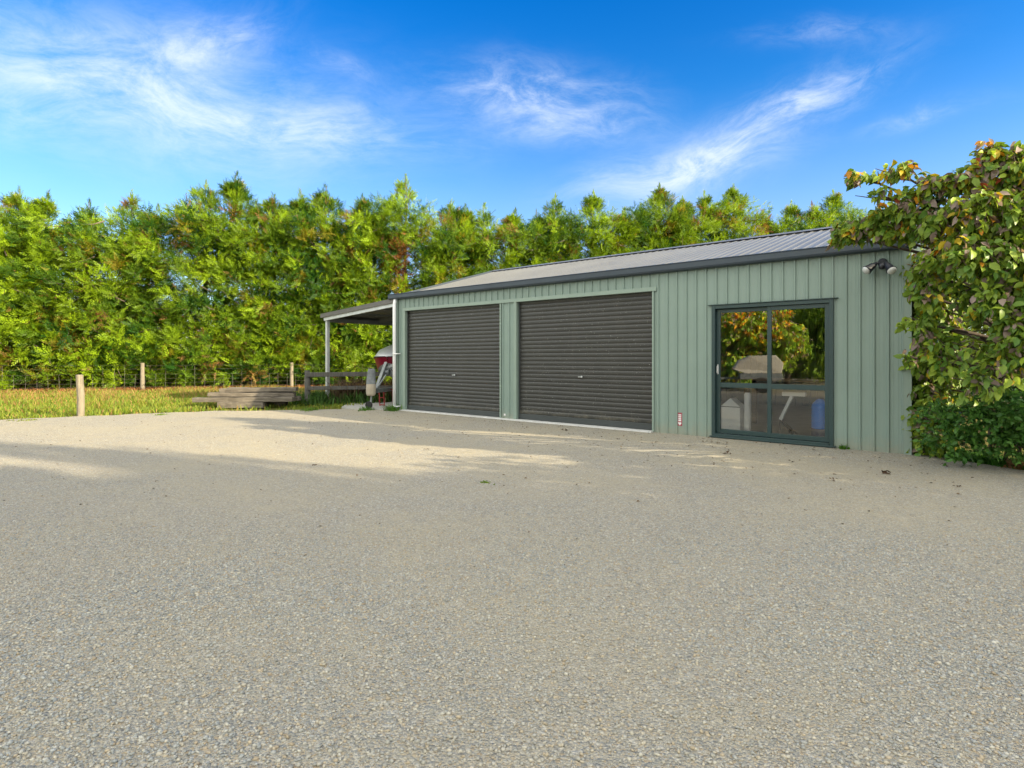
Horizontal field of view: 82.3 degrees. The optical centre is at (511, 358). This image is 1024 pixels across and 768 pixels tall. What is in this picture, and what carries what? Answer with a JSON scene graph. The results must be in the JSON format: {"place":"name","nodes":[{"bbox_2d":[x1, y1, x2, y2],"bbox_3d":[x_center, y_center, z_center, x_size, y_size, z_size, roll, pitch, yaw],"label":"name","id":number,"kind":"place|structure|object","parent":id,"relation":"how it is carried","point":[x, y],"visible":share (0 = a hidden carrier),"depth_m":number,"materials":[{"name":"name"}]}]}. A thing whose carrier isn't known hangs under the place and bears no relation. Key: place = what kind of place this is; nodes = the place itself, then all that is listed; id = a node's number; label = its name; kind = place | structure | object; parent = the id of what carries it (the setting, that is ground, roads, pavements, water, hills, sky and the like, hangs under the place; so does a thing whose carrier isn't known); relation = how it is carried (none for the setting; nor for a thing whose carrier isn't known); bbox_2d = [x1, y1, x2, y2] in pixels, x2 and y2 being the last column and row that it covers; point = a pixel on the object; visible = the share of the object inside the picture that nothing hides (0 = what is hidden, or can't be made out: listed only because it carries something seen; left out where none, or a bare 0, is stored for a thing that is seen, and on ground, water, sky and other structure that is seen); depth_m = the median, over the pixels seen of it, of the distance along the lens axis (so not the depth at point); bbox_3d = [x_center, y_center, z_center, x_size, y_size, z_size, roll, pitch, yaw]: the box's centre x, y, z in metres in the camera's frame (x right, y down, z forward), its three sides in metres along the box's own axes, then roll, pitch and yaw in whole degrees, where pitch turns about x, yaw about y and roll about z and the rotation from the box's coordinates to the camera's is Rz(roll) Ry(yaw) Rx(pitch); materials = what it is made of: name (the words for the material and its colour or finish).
{"place":"outdoors","nodes":[
{"label":"outdoors","id":0,"kind":"place"},
{"bbox_2d":[341,402,392,409],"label":"concrete slab","id":1,"kind":"structure","parent":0,"point":[376,406],"depth_m":15.56,"materials":[{"name":"grey concrete"}]},
{"bbox_2d":[365,362,392,408],"bbox_3d":[-2.845,0.683,17.510,1.930,1.189,5.642,0,0,12],"label":"trailer","id":2,"kind":"object","parent":1,"relation":"on","point":[385,370],"visible":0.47,"depth_m":15.30,"materials":[{"name":"metal"}]},
{"bbox_2d":[366,369,375,395],"bbox_3d":[-3.563,0.600,14.792,0.260,0.680,0.195,0,0,12],"label":"canvas bag","id":3,"kind":"object","parent":2,"relation":"hanging from","point":[371,384],"visible":1,"depth_m":14.72,"materials":[{"name":"white fabric"}]},
{"bbox_2d":[373,345,392,377],"bbox_3d":[-2.927,0.181,18.408,2.020,1.198,5.000,0,0,12],"label":"motor boat","id":4,"kind":"object","parent":2,"relation":"on","point":[382,356],"visible":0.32,"depth_m":16.35,"materials":[{"name":"red plastic"}]},
{"bbox_2d":[379,389,392,405],"bbox_3d":[-3.335,1.054,15.786,0.625,0.457,0.155,0,0,12],"label":"red steel frame","id":5,"kind":"object","parent":1,"relation":"on","point":[384,398],"visible":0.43,"depth_m":15.79,"materials":[{"name":"metal"}]},
{"bbox_2d":[0,409,1023,767],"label":"gravel yard","id":6,"kind":"structure","parent":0,"point":[342,423],"depth_m":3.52,"materials":[{"name":"grey gravel"}]},
{"bbox_2d":[8,419,40,421],"bbox_3d":[-10.231,1.284,12.249,0.548,0.033,0.462,0,0,0],"label":"weed tuft","id":7,"kind":"object","parent":6,"relation":"on","point":[23,420],"visible":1,"depth_m":12.24,"materials":[{"name":"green plant"}]},
{"bbox_2d":[294,407,319,411],"bbox_3d":[-5.031,1.230,14.617,0.515,0.140,0.653,0,0,34],"label":"weed tuft","id":8,"kind":"object","parent":6,"relation":"on","point":[311,409],"visible":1,"depth_m":14.56,"materials":[{"name":"green plant"}]},
{"bbox_2d":[358,406,374,410],"bbox_3d":[-3.661,1.236,14.634,0.466,0.128,0.588,0,0,0],"label":"weed tuft","id":9,"kind":"object","parent":6,"relation":"on","point":[363,408],"visible":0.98,"depth_m":14.61,"materials":[{"name":"green plant"}]},
{"bbox_2d":[380,403,401,411],"bbox_3d":[-3.023,1.197,14.548,0.624,0.206,0.559,0,0,0],"label":"weed tuft","id":10,"kind":"object","parent":6,"relation":"on","point":[389,408],"visible":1,"depth_m":14.54,"materials":[{"name":"green plant"}]},
{"bbox_2d":[4,410,973,566],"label":"leaf scraps","id":11,"kind":"object","parent":6,"relation":"on","point":[552,449],"visible":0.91,"depth_m":7.63,"materials":[{"name":"brown plant"}]},
{"bbox_2d":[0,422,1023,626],"bbox_3d":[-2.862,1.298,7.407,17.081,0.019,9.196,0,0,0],"label":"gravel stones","id":12,"kind":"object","parent":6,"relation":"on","point":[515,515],"visible":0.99,"depth_m":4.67,"materials":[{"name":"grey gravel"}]},
{"bbox_2d":[839,443,849,449],"bbox_3d":[4.756,1.252,8.388,0.164,0.095,0.212,0,0,29],"label":"weed tuft","id":13,"kind":"object","parent":6,"relation":"on","point":[842,447],"visible":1,"depth_m":8.37,"materials":[{"name":"green plant"}]},
{"bbox_2d":[0,0,1023,337],"label":"sky","id":14,"kind":"structure","parent":0,"point":[506,105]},
{"bbox_2d":[2,381,1023,457],"bbox_3d":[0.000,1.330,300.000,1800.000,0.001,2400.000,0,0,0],"label":"ground","id":15,"kind":"structure","parent":0,"point":[258,409],"depth_m":15.24,"materials":[{"name":"green plant"}]},
{"bbox_2d":[0,307,83,387],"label":"conifer tree","id":16,"kind":"object","parent":15,"relation":"on","point":[9,341],"visible":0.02,"depth_m":24.84,"materials":[{"name":"green plant"}]},
{"bbox_2d":[0,186,84,390],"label":"conifer tree","id":17,"kind":"object","parent":15,"relation":"on","point":[42,205],"visible":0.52,"depth_m":22.56,"materials":[{"name":"green plant"}]},
{"bbox_2d":[0,198,152,390],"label":"conifer tree","id":18,"kind":"object","parent":15,"relation":"on","point":[32,331],"visible":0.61,"depth_m":22.75,"materials":[{"name":"green plant"}]},
{"bbox_2d":[76,375,84,415],"bbox_3d":[-9.792,0.885,13.280,0.174,1.030,0.153,0,0,0],"label":"fence post","id":19,"kind":"object","parent":15,"relation":"on","point":[80,395],"visible":0.85,"depth_m":13.22,"materials":[{"name":"beige wood"}]},
{"bbox_2d":[26,284,165,386],"bbox_3d":[-18.541,-1.235,27.075,6.246,5.252,5.527,0,0,-17],"label":"conifer tree","id":20,"kind":"object","parent":15,"relation":"on","point":[114,334],"visible":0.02,"depth_m":25.99,"materials":[{"name":"green plant"}]},
{"bbox_2d":[2,190,197,388],"bbox_3d":[-16.911,-2.961,24.680,6.575,8.828,5.818,0,0,-33],"label":"conifer tree","id":21,"kind":"object","parent":15,"relation":"on","point":[132,357],"visible":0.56,"depth_m":23.51,"materials":[{"name":"green plant"}]},
{"bbox_2d":[0,382,362,419],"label":"grass verge","id":22,"kind":"object","parent":15,"relation":"on","point":[114,402],"depth_m":16.46,"materials":[{"name":"green plant"}]},
{"bbox_2d":[91,170,272,387],"bbox_3d":[-13.800,-3.567,25.561,6.524,10.052,6.444,0,0,0],"label":"conifer tree","id":23,"kind":"object","parent":15,"relation":"on","point":[235,192],"visible":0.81,"depth_m":24.56,"materials":[{"name":"green plant"}]},
{"bbox_2d":[125,290,251,385],"bbox_3d":[-15.687,-1.001,27.742,6.225,4.793,5.220,0,0,-31],"label":"conifer tree","id":24,"kind":"object","parent":15,"relation":"on","point":[192,316],"visible":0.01,"depth_m":27.05,"materials":[{"name":"green plant"}]},
{"bbox_2d":[2,382,383,392],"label":"dry litter","id":25,"kind":"object","parent":15,"relation":"on","point":[130,389],"visible":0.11,"depth_m":23.41,"materials":[{"name":"brown plant"}]},
{"bbox_2d":[0,363,389,389],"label":"wire fence","id":26,"kind":"object","parent":15,"relation":"on","point":[142,375],"visible":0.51,"depth_m":23.54,"materials":[{"name":"grey metal"}]},
{"bbox_2d":[217,402,265,407],"bbox_3d":[-7.117,1.224,15.420,1.186,0.159,0.251,0,0,-3],"label":"timber sleeper","id":27,"kind":"object","parent":15,"relation":"on","point":[247,404],"visible":0.83,"depth_m":15.31,"materials":[{"name":"wood"}]},
{"bbox_2d":[192,397,295,401],"bbox_3d":[-7.086,1.087,15.500,2.611,0.125,0.253,0,0,-1],"label":"timber sleeper","id":28,"kind":"object","parent":27,"relation":"on","point":[243,399],"visible":1,"depth_m":15.39,"materials":[{"name":"brown wood"}]},
{"bbox_2d":[207,392,295,396],"bbox_3d":[-6.920,0.961,15.601,2.229,0.115,0.232,1,0,-4],"label":"timber sleeper","id":29,"kind":"object","parent":28,"relation":"on","point":[242,394],"visible":1,"depth_m":15.50,"materials":[{"name":"wood"}]},
{"bbox_2d":[219,387,298,391],"bbox_3d":[-6.778,0.837,15.700,2.025,0.109,0.233,-1,0,-2],"label":"timber sleeper","id":30,"kind":"object","parent":29,"relation":"on","point":[267,389],"visible":0.99,"depth_m":15.59,"materials":[{"name":"wood"}]},
{"bbox_2d":[183,299,299,384],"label":"conifer tree","id":31,"kind":"object","parent":15,"relation":"on","point":[227,356],"visible":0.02,"depth_m":27.87,"materials":[{"name":"green plant"}]},
{"bbox_2d":[183,191,338,387],"bbox_3d":[-11.538,-3.143,26.641,6.349,9.212,5.674,0,0,-36],"label":"conifer tree","id":32,"kind":"object","parent":15,"relation":"on","point":[260,268],"visible":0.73,"depth_m":25.44,"materials":[{"name":"green plant"}]},
{"bbox_2d":[266,402,287,405],"bbox_3d":[-6.950,1.229,15.979,1.606,0.146,0.232,0,0,-2],"label":"timber sleeper","id":33,"kind":"object","parent":15,"relation":"on","point":[282,403],"visible":0.16,"depth_m":15.89,"materials":[{"name":"wood"}]},
{"bbox_2d":[258,304,341,383],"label":"conifer tree","id":34,"kind":"object","parent":15,"relation":"on","point":[312,332],"depth_m":29.03,"materials":[{"name":"green plant"}]},
{"bbox_2d":[238,183,375,385],"bbox_3d":[-9.123,-3.495,27.347,6.208,9.899,5.970,0,0,0],"label":"conifer tree","id":35,"kind":"object","parent":15,"relation":"on","point":[310,212],"visible":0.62,"depth_m":26.20,"materials":[{"name":"green plant"}]},
{"bbox_2d":[288,390,391,406],"bbox_3d":[-3.804,1.112,18.138,7.006,0.436,3.429,0,0,-28],"label":"weed patch","id":36,"kind":"object","parent":15,"relation":"on","point":[319,397],"visible":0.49,"depth_m":16.68,"materials":[{"name":"green plant"}]},
{"bbox_2d":[279,193,413,384],"bbox_3d":[-7.518,-3.329,28.209,6.095,9.572,5.967,0,0,0],"label":"conifer tree","id":37,"kind":"object","parent":15,"relation":"on","point":[360,352],"visible":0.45,"depth_m":26.76,"materials":[{"name":"green plant"}]},
{"bbox_2d":[305,370,392,402],"bbox_3d":[-3.455,0.869,17.311,5.055,1.062,0.249,0,0,-16],"label":"rail fence","id":38,"kind":"object","parent":15,"relation":"on","point":[308,386],"visible":0.45,"depth_m":16.69,"materials":[{"name":"wood"}]},
{"bbox_2d":[314,376,392,402],"bbox_3d":[-4.006,0.918,17.536,2.974,0.824,3.858,0,0,39],"label":"dry brush","id":39,"kind":"object","parent":15,"relation":"on","point":[338,393],"visible":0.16,"depth_m":17.18,"materials":[{"name":"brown plant"}]},
{"bbox_2d":[324,173,458,384],"bbox_3d":[-5.394,-3.949,28.469,5.638,10.821,6.407,0,0,16],"label":"conifer tree","id":40,"kind":"object","parent":15,"relation":"on","point":[387,210],"visible":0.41,"depth_m":27.58,"materials":[{"name":"green plant"}]},
{"bbox_2d":[388,197,500,291],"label":"conifer tree","id":41,"kind":"object","parent":15,"relation":"on","point":[459,215],"visible":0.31,"depth_m":28.55,"materials":[{"name":"green plant"}]},
{"bbox_2d":[423,202,544,285],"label":"conifer tree","id":42,"kind":"object","parent":15,"relation":"on","point":[512,244],"visible":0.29,"depth_m":29.61,"materials":[{"name":"green plant"}]},
{"bbox_2d":[503,193,610,267],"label":"conifer tree","id":43,"kind":"object","parent":15,"relation":"on","point":[546,240],"visible":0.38,"depth_m":30.78,"materials":[{"name":"green plant"}]},
{"bbox_2d":[545,189,643,260],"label":"conifer tree","id":44,"kind":"object","parent":15,"relation":"on","point":[613,242],"visible":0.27,"depth_m":32.08,"materials":[{"name":"green plant"}]},
{"bbox_2d":[320,221,925,454],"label":"metal shed","id":45,"kind":"structure","parent":15,"relation":"on","point":[682,340],"depth_m":10.96,"materials":[{"name":"green metal"}]},
{"bbox_2d":[407,304,499,416],"bbox_3d":[-1.418,0.037,13.680,3.138,2.478,0.062,0,0,40],"label":"roller door","id":46,"kind":"structure","parent":45,"relation":"in","point":[453,354],"depth_m":13.61,"materials":[{"name":"metal"}]},
{"bbox_2d":[518,292,651,429],"bbox_3d":[1.333,0.032,11.378,3.101,2.488,0.062,0,0,40],"label":"roller door","id":47,"kind":"structure","parent":45,"relation":"in","point":[582,360],"depth_m":11.29,"materials":[{"name":"metal"}]},
{"bbox_2d":[721,397,743,434],"bbox_3d":[3.643,0.969,9.659,0.326,0.638,0.267,0,0,40],"label":"white cabinet","id":48,"kind":"object","parent":45,"relation":"on","point":[732,413],"visible":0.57,"depth_m":9.56,"materials":[{"name":"plastic"}]},
{"bbox_2d":[744,393,750,435],"bbox_3d":[3.835,0.923,9.529,0.110,0.730,0.110,0,0,40],"label":"white pipe","id":49,"kind":"object","parent":45,"relation":"on","point":[747,411],"visible":0.79,"depth_m":9.48,"materials":[{"name":"plastic"}]},
{"bbox_2d":[708,297,838,447],"bbox_3d":[3.994,0.205,9.088,1.911,2.173,0.132,0,0,40],"label":"sliding door","id":50,"kind":"structure","parent":45,"relation":"in","point":[827,303],"depth_m":9.07,"materials":[{"name":"green metal"}]},
{"bbox_2d":[740,377,824,422],"bbox_3d":[5.532,0.833,10.795,2.400,0.910,0.600,0,0,40],"label":"work bench","id":51,"kind":"object","parent":45,"relation":"on","point":[754,397],"visible":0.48,"depth_m":11.27,"materials":[{"name":"wood"}]},
{"bbox_2d":[778,391,806,434],"bbox_3d":[4.369,0.912,9.112,0.399,0.778,0.304,0,0,15],"label":"work stand","id":52,"kind":"object","parent":45,"relation":"on","point":[786,408],"visible":0.9,"depth_m":9.17,"materials":[{"name":"grey metal"}]},
{"bbox_2d":[811,399,824,436],"bbox_3d":[4.638,0.948,8.806,0.264,0.680,0.264,0,0,40],"label":"blue drum","id":53,"kind":"object","parent":45,"relation":"on","point":[818,417],"visible":0.59,"depth_m":8.72,"materials":[{"name":"plastic"}]},
{"bbox_2d":[862,258,896,273],"bbox_3d":[5.045,-1.259,8.040,0.406,0.246,0.204,0,0,40],"label":"twin floodlight","id":54,"kind":"object","parent":45,"relation":"attached to","point":[884,263],"visible":1,"depth_m":8.03,"materials":[{"name":"black plastic"}]},
{"bbox_2d":[619,182,699,251],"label":"conifer tree","id":55,"kind":"object","parent":15,"relation":"on","point":[662,200],"visible":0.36,"depth_m":33.17,"materials":[{"name":"green plant"}]},
{"bbox_2d":[638,195,727,249],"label":"conifer tree","id":56,"kind":"object","parent":15,"relation":"on","point":[695,225],"visible":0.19,"depth_m":33.50,"materials":[{"name":"green plant"}]},
{"bbox_2d":[694,183,775,242],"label":"conifer tree","id":57,"kind":"object","parent":15,"relation":"on","point":[733,203],"visible":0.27,"depth_m":35.18,"materials":[{"name":"green plant"}]},
{"bbox_2d":[755,200,824,234],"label":"conifer tree","id":58,"kind":"object","parent":15,"relation":"on","point":[792,223],"visible":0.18,"depth_m":37.27,"materials":[{"name":"green plant"}]},
{"bbox_2d":[803,189,867,227],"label":"conifer tree","id":59,"kind":"object","parent":15,"relation":"on","point":[831,215],"visible":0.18,"depth_m":38.62,"materials":[{"name":"green plant"}]},
{"bbox_2d":[825,138,1023,457],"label":"autumn tree","id":60,"kind":"object","parent":15,"relation":"on","point":[979,223],"visible":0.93,"depth_m":6.29,"materials":[{"name":"green plant"}]},
{"bbox_2d":[912,376,1023,466],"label":"evergreen shrub","id":61,"kind":"object","parent":15,"relation":"on","point":[1002,435],"visible":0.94,"depth_m":6.72,"materials":[{"name":"green plant"}]},
{"bbox_2d":[917,447,1023,469],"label":"bed groundcover","id":62,"kind":"object","parent":15,"relation":"on","point":[1008,463],"visible":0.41,"depth_m":7.08,"materials":[{"name":"green plant"}]},
{"bbox_2d":[948,282,1022,408],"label":"green bush","id":63,"kind":"object","parent":15,"relation":"on","point":[980,329],"visible":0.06,"depth_m":13.69,"materials":[{"name":"green plant"}]},
{"bbox_2d":[399,409,652,432],"bbox_3d":[-0.135,1.340,12.490,6.830,0.120,0.190,0,0,40],"label":"concrete apron","id":64,"kind":"object","parent":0,"point":[593,426],"visible":0.36,"depth_m":11.88,"materials":[{"name":"grey concrete"}]},
{"bbox_3d":[-6.905,1.084,15.839,2.311,0.129,0.215,0,0,-4],"label":"timber sleeper","id":65,"kind":"object","parent":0,"visible":0},
{"bbox_2d":[246,391,295,392],"bbox_3d":[-6.948,0.959,15.900,2.106,0.118,0.214,0,0,-1],"label":"timber sleeper","id":66,"kind":"object","parent":65,"relation":"on","point":[277,392],"visible":0.2,"depth_m":15.81,"materials":[{"name":"wood"}]},
{"bbox_2d":[227,387,289,391],"bbox_3d":[-6.850,0.844,15.960,1.717,0.109,0.193,1,0,-5],"label":"timber sleeper","id":67,"kind":"object","parent":66,"relation":"on","point":[253,387],"visible":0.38,"depth_m":15.90,"materials":[{"name":"wood"}]}
]}

